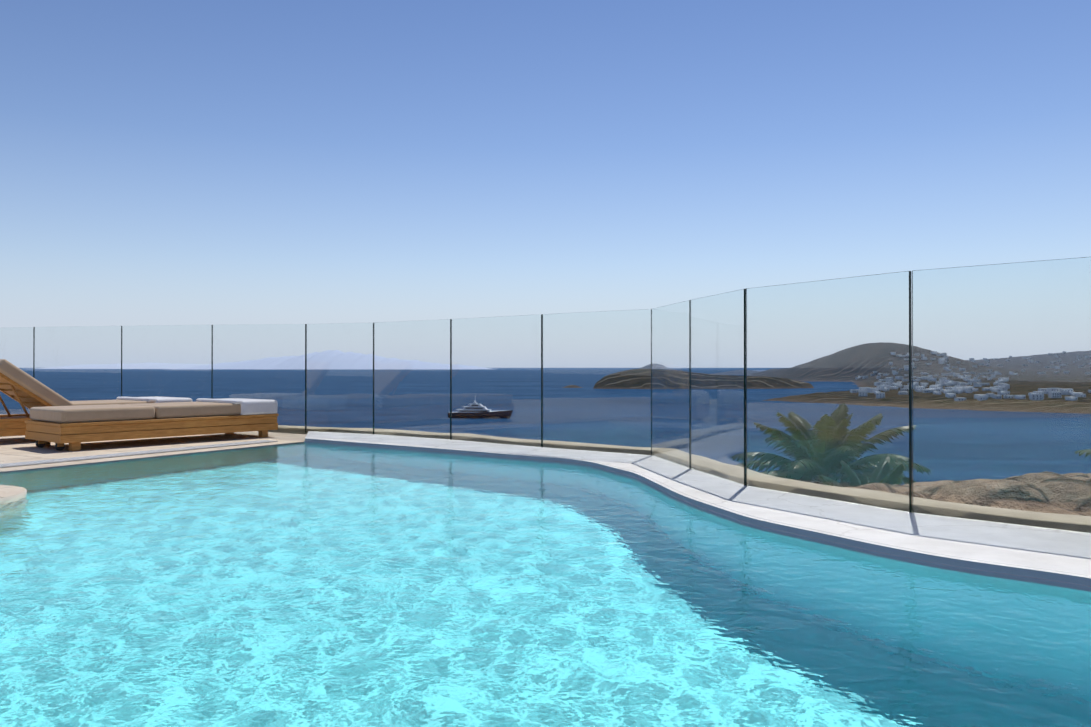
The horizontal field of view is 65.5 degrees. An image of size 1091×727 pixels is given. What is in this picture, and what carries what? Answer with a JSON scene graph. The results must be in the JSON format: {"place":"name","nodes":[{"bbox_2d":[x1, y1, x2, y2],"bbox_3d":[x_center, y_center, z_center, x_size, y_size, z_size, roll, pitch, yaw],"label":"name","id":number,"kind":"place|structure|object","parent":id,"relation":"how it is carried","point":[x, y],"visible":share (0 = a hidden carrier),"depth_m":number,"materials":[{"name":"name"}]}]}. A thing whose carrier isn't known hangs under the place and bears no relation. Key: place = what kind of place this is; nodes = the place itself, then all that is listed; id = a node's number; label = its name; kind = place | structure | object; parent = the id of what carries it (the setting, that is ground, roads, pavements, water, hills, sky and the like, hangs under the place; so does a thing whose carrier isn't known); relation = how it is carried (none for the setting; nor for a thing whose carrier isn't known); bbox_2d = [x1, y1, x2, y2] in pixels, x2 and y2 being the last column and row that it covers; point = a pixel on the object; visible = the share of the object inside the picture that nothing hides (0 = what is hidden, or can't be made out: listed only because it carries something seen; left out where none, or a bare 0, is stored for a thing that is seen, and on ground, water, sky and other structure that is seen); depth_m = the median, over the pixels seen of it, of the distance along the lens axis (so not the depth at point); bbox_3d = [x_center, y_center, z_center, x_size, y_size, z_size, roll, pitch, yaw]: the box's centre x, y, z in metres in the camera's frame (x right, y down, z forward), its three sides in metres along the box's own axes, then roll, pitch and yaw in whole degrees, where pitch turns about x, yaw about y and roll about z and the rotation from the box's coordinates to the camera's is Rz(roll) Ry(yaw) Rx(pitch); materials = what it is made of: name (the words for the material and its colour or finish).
{"place":"outdoors","nodes":[
{"label":"outdoors","id":0,"kind":"place"},
{"bbox_2d":[0,431,306,473],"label":"pool deck","id":1,"kind":"structure","parent":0,"point":[14,449],"depth_m":7.36,"materials":[{"name":"stone"}]},
{"bbox_2d":[0,485,26,500],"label":"pool deck tongue","id":2,"kind":"object","parent":1,"relation":"on","point":[7,492],"visible":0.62,"depth_m":4.72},
{"bbox_2d":[0,359,191,436],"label":"sunbed","id":3,"kind":"object","parent":1,"relation":"on","point":[22,387],"visible":0.4,"depth_m":7.92,"materials":[{"name":"brown wood"}]},
{"bbox_2d":[0,440,276,467],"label":"pool edge","id":4,"kind":"object","parent":1,"relation":"on","point":[117,454],"visible":1,"depth_m":6.69,"materials":[{"name":"white stone"}]},
{"bbox_2d":[25,398,278,450],"bbox_3d":[-3.610,0.541,7.950,0.768,0.379,2.028,0,0,39],"label":"sunbed","id":5,"kind":"object","parent":1,"relation":"on","point":[74,427],"visible":1,"depth_m":7.51,"materials":[{"name":"brown wood"}]},
{"bbox_2d":[0,257,1090,533],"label":"glass balustrade","id":6,"kind":"object","parent":1,"relation":"on","point":[958,393],"visible":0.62,"depth_m":4.71,"materials":[{"name":"clear glass"}]},
{"bbox_2d":[0,443,1090,726],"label":"pool water","id":7,"kind":"structure","parent":0,"point":[306,585],"depth_m":2.45,"materials":[{"name":"blue liquid"}]},
{"bbox_2d":[305,433,1090,585],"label":"pool ledge","id":8,"kind":"object","parent":7,"relation":"in","point":[1024,571],"visible":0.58,"depth_m":3.45,"materials":[{"name":"white stone"}]},
{"bbox_2d":[305,438,1090,591],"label":"pool edge","id":9,"kind":"object","parent":8,"relation":"attached to","point":[1076,586],"visible":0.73,"depth_m":3.44,"materials":[{"name":"white stone"}]},
{"bbox_2d":[308,431,1090,574],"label":"pool coping","id":10,"kind":"object","parent":8,"relation":"attached to","point":[1059,550],"visible":0.98,"depth_m":3.69,"materials":[{"name":"white stone"}]},
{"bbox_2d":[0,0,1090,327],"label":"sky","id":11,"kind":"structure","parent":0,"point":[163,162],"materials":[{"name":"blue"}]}
]}

